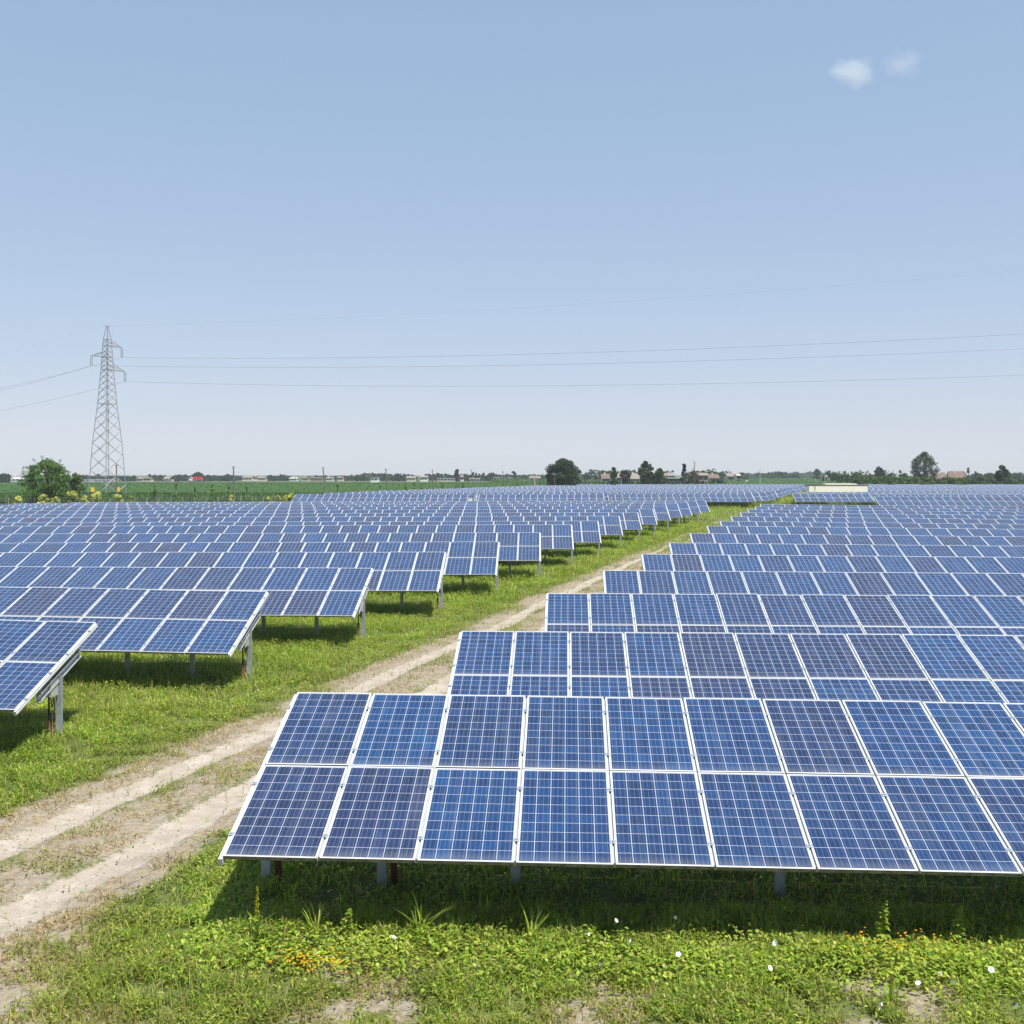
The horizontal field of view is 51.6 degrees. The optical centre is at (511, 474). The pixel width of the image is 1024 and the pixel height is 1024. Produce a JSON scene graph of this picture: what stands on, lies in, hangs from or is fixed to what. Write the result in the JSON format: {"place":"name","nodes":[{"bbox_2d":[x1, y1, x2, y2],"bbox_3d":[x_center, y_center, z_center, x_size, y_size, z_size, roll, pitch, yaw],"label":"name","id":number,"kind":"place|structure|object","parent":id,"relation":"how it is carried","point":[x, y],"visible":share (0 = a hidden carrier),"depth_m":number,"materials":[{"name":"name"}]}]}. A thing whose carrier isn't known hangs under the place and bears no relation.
{"place":"outdoors","nodes":[
{"label":"outdoors","id":0,"kind":"place"},
{"bbox_2d":[0,527,705,961],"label":"dirt track","id":1,"kind":"structure","parent":0,"point":[40,885],"depth_m":15.42,"materials":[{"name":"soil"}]},
{"bbox_2d":[0,475,1023,1023],"bbox_3d":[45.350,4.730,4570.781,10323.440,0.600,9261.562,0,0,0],"label":"ground","id":2,"kind":"structure","parent":0,"point":[404,1005],"depth_m":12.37,"materials":[{"name":"green plant"}]},
{"bbox_2d":[0,473,10,482],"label":"round tree","id":3,"kind":"object","parent":2,"relation":"on","point":[4,477],"visible":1,"depth_m":558.77,"materials":[{"name":"green plant"}]},
{"bbox_2d":[17,455,71,502],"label":"bushy tree","id":4,"kind":"object","parent":2,"relation":"on","point":[57,484],"visible":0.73,"depth_m":138.87,"materials":[{"name":"green plant"}]},
{"bbox_2d":[0,620,97,738],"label":"solar array","id":5,"kind":"object","parent":2,"relation":"on","point":[35,656],"visible":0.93,"depth_m":19.83,"materials":[{"name":"glass"}]},
{"bbox_2d":[64,472,85,502],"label":"bushy tree","id":6,"kind":"object","parent":2,"relation":"on","point":[76,479],"visible":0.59,"depth_m":145.75,"materials":[{"name":"green plant"}]},
{"bbox_2d":[88,325,126,492],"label":"lattice pylon","id":7,"kind":"object","parent":2,"relation":"on","point":[106,403],"visible":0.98,"depth_m":169.78,"materials":[{"name":"metal"}]},
{"bbox_2d":[4,349,1009,389],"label":"power line","id":8,"kind":"object","parent":7,"relation":"hanging from","point":[590,363],"visible":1,"depth_m":133.51,"materials":[{"name":"metal"}]},
{"bbox_2d":[0,375,1016,410],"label":"power line","id":9,"kind":"object","parent":7,"relation":"hanging from","point":[577,385],"visible":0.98,"depth_m":133.75,"materials":[{"name":"metal"}]},
{"bbox_2d":[4,334,1015,387],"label":"power line","id":10,"kind":"object","parent":7,"relation":"hanging from","point":[616,351],"visible":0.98,"depth_m":133.90,"materials":[{"name":"metal"}]},
{"bbox_2d":[6,270,1020,351],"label":"power line","id":11,"kind":"object","parent":7,"relation":"hanging from","point":[511,308],"visible":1,"depth_m":140.57,"materials":[{"name":"metal"}]},
{"bbox_2d":[112,919,141,941],"bbox_3d":[-4.032,4.750,11.023,0.429,0.298,0.272,0,0,-9],"label":"tall weed","id":12,"kind":"object","parent":2,"relation":"on","point":[131,931],"visible":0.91,"depth_m":11.07,"materials":[{"name":"green plant"}]},
{"bbox_2d":[0,587,268,679],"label":"solar array","id":13,"kind":"object","parent":2,"relation":"on","point":[192,623],"visible":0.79,"depth_m":25.87,"materials":[{"name":"glass"}]},
{"bbox_2d":[1,496,276,504],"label":"wire fence","id":14,"kind":"object","parent":2,"relation":"on","point":[152,499],"visible":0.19,"depth_m":143.32,"materials":[{"name":"metal"}]},
{"bbox_2d":[0,566,373,638],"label":"solar array","id":15,"kind":"object","parent":2,"relation":"on","point":[316,593],"visible":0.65,"depth_m":32.31,"materials":[{"name":"glass"}]},
{"bbox_2d":[39,474,340,480],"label":"distant wood","id":16,"kind":"object","parent":2,"relation":"on","point":[181,477],"visible":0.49,"depth_m":764.63,"materials":[{"name":"green plant"}]},
{"bbox_2d":[0,552,446,611],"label":"solar array","id":17,"kind":"object","parent":2,"relation":"on","point":[401,572],"visible":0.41,"depth_m":38.45,"materials":[{"name":"glass"}]},
{"bbox_2d":[0,542,499,591],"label":"solar array","id":18,"kind":"object","parent":2,"relation":"on","point":[471,558],"visible":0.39,"depth_m":44.67,"materials":[{"name":"glass"}]},
{"bbox_2d":[242,885,283,945],"bbox_3d":[-2.564,4.588,11.016,0.451,0.660,0.572,0,0,-8],"label":"tall weed","id":19,"kind":"object","parent":2,"relation":"on","point":[257,926],"visible":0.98,"depth_m":10.99,"materials":[{"name":"green plant"}]},
{"bbox_2d":[0,532,540,576],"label":"solar array","id":20,"kind":"object","parent":2,"relation":"on","point":[522,546],"visible":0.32,"depth_m":50.70,"materials":[{"name":"glass"}]},
{"bbox_2d":[0,524,573,564],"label":"solar array","id":21,"kind":"object","parent":2,"relation":"on","point":[556,537],"visible":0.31,"depth_m":56.73,"materials":[{"name":"glass"}]},
{"bbox_2d":[0,521,601,554],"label":"solar array","id":22,"kind":"object","parent":2,"relation":"on","point":[586,531],"visible":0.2,"depth_m":62.96,"materials":[{"name":"glass"}]},
{"bbox_2d":[251,946,356,980],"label":"yellow flowers","id":23,"kind":"object","parent":2,"relation":"on","point":[302,961],"visible":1,"depth_m":10.37,"materials":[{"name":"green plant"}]},
{"bbox_2d":[0,516,622,545],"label":"solar array","id":24,"kind":"object","parent":2,"relation":"on","point":[609,525],"visible":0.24,"depth_m":68.88,"materials":[{"name":"glass"}]},
{"bbox_2d":[292,902,330,938],"bbox_3d":[-2.109,4.717,11.078,0.436,0.406,0.497,0,0,-39],"label":"tall weed","id":25,"kind":"object","parent":2,"relation":"on","point":[315,927],"visible":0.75,"depth_m":11.19,"materials":[{"name":"green plant"}]},
{"bbox_2d":[0,512,641,539],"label":"solar array","id":26,"kind":"object","parent":2,"relation":"on","point":[629,520],"visible":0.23,"depth_m":74.96,"materials":[{"name":"glass"}]},
{"bbox_2d":[0,509,657,535],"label":"solar array","id":27,"kind":"object","parent":2,"relation":"on","point":[647,517],"visible":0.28,"depth_m":80.97,"materials":[{"name":"glass"}]},
{"bbox_2d":[0,506,670,529],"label":"solar array","id":28,"kind":"object","parent":2,"relation":"on","point":[661,513],"visible":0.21,"depth_m":87.00,"materials":[{"name":"glass"}]},
{"bbox_2d":[0,504,681,526],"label":"solar array","id":29,"kind":"object","parent":2,"relation":"on","point":[674,511],"visible":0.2,"depth_m":93.09,"materials":[{"name":"glass"}]},
{"bbox_2d":[335,908,354,940],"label":"tall weed","id":30,"kind":"object","parent":2,"relation":"on","point":[345,923],"visible":0.96,"depth_m":11.15,"materials":[{"name":"green plant"}]},
{"bbox_2d":[0,503,691,523],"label":"solar array","id":31,"kind":"object","parent":2,"relation":"on","point":[684,508],"visible":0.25,"depth_m":99.12,"materials":[{"name":"glass"}]},
{"bbox_2d":[15,501,700,521],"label":"solar array","id":32,"kind":"object","parent":2,"relation":"on","point":[694,507],"visible":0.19,"depth_m":105.10,"materials":[{"name":"glass"}]},
{"bbox_2d":[292,494,430,501],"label":"solar array","id":33,"kind":"object","parent":2,"relation":"on","point":[362,497],"visible":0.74,"depth_m":149.31,"materials":[{"name":"glass"}]},
{"bbox_2d":[70,500,709,518],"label":"solar array","id":34,"kind":"object","parent":2,"relation":"on","point":[703,505],"visible":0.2,"depth_m":111.12,"materials":[{"name":"glass"}]},
{"bbox_2d":[395,891,451,939],"bbox_3d":[-0.922,4.663,11.133,0.698,0.504,0.414,0,0,26],"label":"tall weed","id":35,"kind":"object","parent":2,"relation":"on","point":[420,918],"visible":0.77,"depth_m":11.17,"materials":[{"name":"green plant"}]},
{"bbox_2d":[338,472,547,480],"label":"distant wood","id":36,"kind":"object","parent":2,"relation":"on","point":[369,476],"visible":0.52,"depth_m":794.05,"materials":[{"name":"green plant"}]},
{"bbox_2d":[430,494,475,500],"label":"solar array","id":37,"kind":"object","parent":2,"relation":"on","point":[452,497],"visible":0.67,"depth_m":147.62,"materials":[{"name":"glass"}]},
{"bbox_2d":[0,477,1016,504],"bbox_3d":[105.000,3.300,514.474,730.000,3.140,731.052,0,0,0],"label":"cornfield","id":38,"kind":"structure","parent":2,"relation":"on","point":[142,491],"depth_m":223.14,"materials":[{"name":"green plant"}]},
{"bbox_2d":[517,897,556,940],"bbox_3d":[0.270,4.688,11.156,0.448,0.471,0.593,0,0,0],"label":"tall weed","id":39,"kind":"object","parent":2,"relation":"on","point":[531,927],"visible":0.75,"depth_m":11.13,"materials":[{"name":"green plant"}]},
{"bbox_2d":[478,494,603,500],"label":"solar array","id":40,"kind":"object","parent":2,"relation":"on","point":[536,497],"visible":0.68,"depth_m":148.52,"materials":[{"name":"glass"}]},
{"bbox_2d":[325,493,769,505],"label":"solar array","id":41,"kind":"object","parent":2,"relation":"on","point":[762,496],"visible":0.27,"depth_m":155.59,"materials":[{"name":"glass"}]},
{"bbox_2d":[346,492,774,503],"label":"solar array","id":42,"kind":"object","parent":2,"relation":"on","point":[770,496],"visible":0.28,"depth_m":161.82,"materials":[{"name":"glass"}]},
{"bbox_2d":[545,458,580,484],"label":"round tree","id":43,"kind":"object","parent":2,"relation":"on","point":[565,470],"visible":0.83,"depth_m":263.42,"materials":[{"name":"green plant"}]},
{"bbox_2d":[361,491,769,491],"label":"solar array","id":44,"kind":"object","parent":2,"relation":"on","point":[564,491],"visible":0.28,"depth_m":168.05,"materials":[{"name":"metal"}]},
{"bbox_2d":[398,490,783,501],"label":"solar array","id":45,"kind":"object","parent":2,"relation":"on","point":[779,493],"visible":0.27,"depth_m":179.93,"materials":[{"name":"glass"}]},
{"bbox_2d":[424,489,786,495],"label":"solar array","id":46,"kind":"object","parent":2,"relation":"on","point":[783,492],"visible":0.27,"depth_m":191.82,"materials":[{"name":"glass"}]},
{"bbox_2d":[610,467,616,484],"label":"slender tree","id":47,"kind":"object","parent":2,"relation":"on","point":[613,474],"visible":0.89,"depth_m":279.70,"materials":[{"name":"green plant"}]},
{"bbox_2d":[499,486,736,486],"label":"solar array","id":48,"kind":"object","parent":2,"relation":"on","point":[617,486],"visible":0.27,"depth_m":233.83,"materials":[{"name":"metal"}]},
{"bbox_2d":[217,692,1023,896],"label":"solar array","id":49,"kind":"object","parent":2,"relation":"on","point":[779,787],"visible":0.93,"depth_m":12.23,"materials":[{"name":"glass"}]},
{"bbox_2d":[619,470,631,483],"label":"round tree","id":50,"kind":"object","parent":2,"relation":"on","point":[625,475],"visible":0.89,"depth_m":339.30,"materials":[{"name":"green plant"}]},
{"bbox_2d":[460,488,791,497],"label":"solar array","id":51,"kind":"object","parent":2,"relation":"on","point":[789,491],"visible":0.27,"depth_m":209.56,"materials":[{"name":"glass"}]},
{"bbox_2d":[472,487,794,492],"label":"solar array","id":52,"kind":"object","parent":2,"relation":"on","point":[792,491],"visible":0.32,"depth_m":216.16,"materials":[{"name":"glass"}]},
{"bbox_2d":[637,460,653,483],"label":"tall tree","id":53,"kind":"object","parent":2,"relation":"on","point":[645,477],"visible":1,"depth_m":299.39,"materials":[{"name":"green plant"}]},
{"bbox_2d":[497,487,796,492],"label":"solar array","id":54,"kind":"object","parent":2,"relation":"on","point":[726,487],"visible":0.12,"depth_m":221.12,"materials":[{"name":"glass"}]},
{"bbox_2d":[582,479,725,483],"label":"field scrub","id":55,"kind":"object","parent":2,"relation":"on","point":[668,482],"visible":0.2,"depth_m":332.82,"materials":[{"name":"green plant"}]},
{"bbox_2d":[650,468,666,483],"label":"bushy tree","id":56,"kind":"object","parent":2,"relation":"on","point":[658,477],"visible":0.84,"depth_m":297.24,"materials":[{"name":"green plant"}]},
{"bbox_2d":[578,468,748,479],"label":"distant wood","id":57,"kind":"object","parent":2,"relation":"on","point":[587,475],"visible":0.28,"depth_m":623.43,"materials":[{"name":"green plant"}]},
{"bbox_2d":[535,485,804,489],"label":"solar array","id":58,"kind":"object","parent":2,"relation":"on","point":[802,487],"visible":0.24,"depth_m":257.43,"materials":[{"name":"glass"}]},
{"bbox_2d":[607,494,761,506],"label":"solar array","id":59,"kind":"object","parent":2,"relation":"on","point":[716,498],"visible":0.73,"depth_m":151.30,"materials":[{"name":"glass"}]},
{"bbox_2d":[577,484,807,484],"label":"solar array","id":60,"kind":"object","parent":2,"relation":"on","point":[694,484],"visible":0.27,"depth_m":286.81,"materials":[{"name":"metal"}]},
{"bbox_2d":[688,471,700,483],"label":"thorny bush","id":61,"kind":"object","parent":2,"relation":"on","point":[697,480],"visible":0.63,"depth_m":335.13,"materials":[{"name":"green plant"}]},
{"bbox_2d":[695,471,708,483],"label":"house","id":62,"kind":"structure","parent":2,"relation":"on","point":[703,478],"depth_m":345.00,"materials":[{"name":"brick"}]},
{"bbox_2d":[447,631,1023,704],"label":"solar array","id":63,"kind":"object","parent":2,"relation":"on","point":[921,668],"visible":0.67,"depth_m":18.77,"materials":[{"name":"glass"}]},
{"bbox_2d":[544,593,1023,635],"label":"solar array","id":64,"kind":"object","parent":2,"relation":"on","point":[806,614],"visible":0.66,"depth_m":24.88,"materials":[{"name":"glass"}]},
{"bbox_2d":[744,471,835,478],"bbox_3d":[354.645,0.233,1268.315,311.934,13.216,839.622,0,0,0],"label":"distant wood","id":65,"kind":"object","parent":2,"relation":"on","point":[808,474],"visible":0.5,"depth_m":942.55,"materials":[{"name":"green plant"}]},
{"bbox_2d":[602,570,1023,596],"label":"solar array","id":66,"kind":"object","parent":2,"relation":"on","point":[792,583],"visible":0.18,"depth_m":31.05,"materials":[{"name":"glass"}]},
{"bbox_2d":[641,554,1023,573],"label":"solar array","id":67,"kind":"object","parent":2,"relation":"on","point":[760,563],"visible":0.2,"depth_m":37.06,"materials":[{"name":"glass"}]},
{"bbox_2d":[805,478,867,503],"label":"cabin","id":68,"kind":"object","parent":2,"relation":"on","point":[823,487],"visible":0.33,"depth_m":169.72,"materials":[{"name":"metal"}]},
{"bbox_2d":[669,543,1023,557],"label":"solar array","id":69,"kind":"object","parent":2,"relation":"on","point":[843,550],"visible":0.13,"depth_m":43.09,"materials":[{"name":"glass"}]},
{"bbox_2d":[689,533,1023,545],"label":"solar array","id":70,"kind":"object","parent":2,"relation":"on","point":[820,539],"visible":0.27,"depth_m":49.02,"materials":[{"name":"glass"}]},
{"bbox_2d":[706,526,1023,536],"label":"solar array","id":71,"kind":"object","parent":2,"relation":"on","point":[756,530],"visible":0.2,"depth_m":54.99,"materials":[{"name":"glass"}]},
{"bbox_2d":[822,470,911,482],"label":"distant wood","id":72,"kind":"object","parent":2,"relation":"on","point":[842,477],"visible":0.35,"depth_m":453.18,"materials":[{"name":"green plant"}]},
{"bbox_2d":[719,521,1023,528],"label":"solar array","id":73,"kind":"object","parent":2,"relation":"on","point":[861,524],"visible":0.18,"depth_m":61.05,"materials":[{"name":"glass"}]},
{"bbox_2d":[730,516,1023,523],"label":"solar array","id":74,"kind":"object","parent":2,"relation":"on","point":[886,520],"visible":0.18,"depth_m":66.93,"materials":[{"name":"glass"}]},
{"bbox_2d":[740,513,1023,518],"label":"solar array","id":75,"kind":"object","parent":2,"relation":"on","point":[937,516],"visible":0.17,"depth_m":72.89,"materials":[{"name":"glass"}]},
{"bbox_2d":[874,900,890,951],"bbox_3d":[3.806,4.651,10.925,0.240,0.569,0.210,0,0,21],"label":"tall weed","id":76,"kind":"object","parent":2,"relation":"on","point":[881,934],"visible":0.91,"depth_m":10.91,"materials":[{"name":"green plant"}]},
{"bbox_2d":[747,509,1023,514],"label":"solar array","id":77,"kind":"object","parent":2,"relation":"on","point":[885,512],"visible":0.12,"depth_m":78.88,"materials":[{"name":"glass"}]},
{"bbox_2d":[755,507,1023,511],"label":"solar array","id":78,"kind":"object","parent":2,"relation":"on","point":[889,509],"visible":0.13,"depth_m":84.85,"materials":[{"name":"glass"}]},
{"bbox_2d":[871,978,907,1004],"bbox_3d":[3.503,4.778,9.852,0.404,0.305,0.258,0,0,18],"label":"tall weed","id":79,"kind":"object","parent":2,"relation":"on","point":[891,991],"visible":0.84,"depth_m":9.84,"materials":[{"name":"green plant"}]},
{"bbox_2d":[760,504,1023,508],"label":"solar array","id":80,"kind":"object","parent":2,"relation":"on","point":[884,506],"visible":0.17,"depth_m":90.75,"materials":[{"name":"glass"}]},
{"bbox_2d":[792,494,1023,504],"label":"solar array","id":81,"kind":"object","parent":2,"relation":"on","point":[839,498],"visible":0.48,"depth_m":144.93,"materials":[{"name":"glass"}]},
{"bbox_2d":[796,493,1021,493],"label":"solar array","id":82,"kind":"object","parent":2,"relation":"on","point":[910,493],"visible":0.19,"depth_m":151.31,"materials":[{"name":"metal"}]},
{"bbox_2d":[802,925,1016,962],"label":"yellow flowers","id":83,"kind":"object","parent":2,"relation":"on","point":[897,944],"visible":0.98,"depth_m":10.72,"materials":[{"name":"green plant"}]},
{"bbox_2d":[801,492,1023,504],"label":"solar array","id":84,"kind":"object","parent":2,"relation":"on","point":[913,492],"visible":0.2,"depth_m":162.98,"materials":[{"name":"glass"}]},
{"bbox_2d":[909,451,939,479],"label":"round tree","id":85,"kind":"object","parent":2,"relation":"on","point":[926,463],"visible":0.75,"depth_m":328.57,"materials":[{"name":"green plant"}]},
{"bbox_2d":[868,487,988,487],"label":"solar array","id":86,"kind":"object","parent":2,"relation":"on","point":[928,487],"visible":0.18,"depth_m":216.32,"materials":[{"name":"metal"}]},
{"bbox_2d":[868,488,988,488],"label":"solar array","id":87,"kind":"object","parent":2,"relation":"on","point":[926,488],"visible":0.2,"depth_m":204.50,"materials":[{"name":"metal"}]},
{"bbox_2d":[849,474,1023,484],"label":"roadside scrub","id":88,"kind":"object","parent":2,"relation":"on","point":[879,479],"visible":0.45,"depth_m":297.64,"materials":[{"name":"green plant"}]},
{"bbox_2d":[868,489,1007,489],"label":"solar array","id":89,"kind":"object","parent":2,"relation":"on","point":[937,489],"visible":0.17,"depth_m":192.51,"materials":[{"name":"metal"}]},
{"bbox_2d":[857,484,1023,484],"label":"solar array","id":90,"kind":"object","parent":2,"relation":"on","point":[943,484],"visible":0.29,"depth_m":286.92,"materials":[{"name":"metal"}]},
{"bbox_2d":[868,486,1016,486],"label":"solar array","id":91,"kind":"object","parent":2,"relation":"on","point":[942,486],"visible":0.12,"depth_m":239.81,"materials":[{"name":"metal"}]},
{"bbox_2d":[868,485,1023,485],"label":"solar array","id":92,"kind":"object","parent":2,"relation":"on","point":[945,485],"visible":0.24,"depth_m":263.31,"materials":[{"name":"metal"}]},
{"bbox_2d":[870,495,1023,506],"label":"solar array","id":93,"kind":"object","parent":2,"relation":"on","point":[872,496],"visible":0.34,"depth_m":139.43,"materials":[{"name":"glass"}]},
{"bbox_2d":[871,491,1023,491],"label":"solar array","id":94,"kind":"object","parent":2,"relation":"on","point":[947,491],"visible":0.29,"depth_m":169.35,"materials":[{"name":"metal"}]},
{"bbox_2d":[873,490,1023,490],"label":"solar array","id":95,"kind":"object","parent":2,"relation":"on","point":[948,490],"visible":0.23,"depth_m":181.01,"materials":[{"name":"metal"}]},
{"bbox_2d":[874,496,1023,505],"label":"solar array","id":96,"kind":"object","parent":2,"relation":"on","point":[947,501],"visible":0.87,"depth_m":132.23,"materials":[{"name":"glass"}]},
{"bbox_2d":[946,470,965,477],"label":"house","id":97,"kind":"structure","parent":2,"relation":"on","point":[956,474],"depth_m":541.47,"materials":[{"name":"ceramic"}]},
{"bbox_2d":[948,905,967,950],"bbox_3d":[4.624,4.687,10.978,0.203,0.463,0.214,0,0,-35],"label":"tall weed","id":98,"kind":"object","parent":2,"relation":"on","point":[957,931],"visible":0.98,"depth_m":10.98,"materials":[{"name":"green plant"}]},
{"bbox_2d":[946,472,1023,479],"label":"distant wood","id":99,"kind":"object","parent":2,"relation":"on","point":[1013,476],"visible":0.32,"depth_m":598.59,"materials":[{"name":"green plant"}]},
{"bbox_2d":[993,465,1011,483],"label":"bushy tree","id":100,"kind":"object","parent":2,"relation":"on","point":[1001,473],"visible":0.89,"depth_m":309.41,"materials":[{"name":"green plant"}]},
{"bbox_2d":[0,496,1023,1023],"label":"dry grass","id":101,"kind":"structure","parent":0,"point":[80,914],"depth_m":11.94,"materials":[{"name":"beige plant"}]},
{"bbox_2d":[0,0,1023,474],"label":"sky","id":102,"kind":"structure","parent":0,"point":[167,165],"materials":[{"name":"blue"}]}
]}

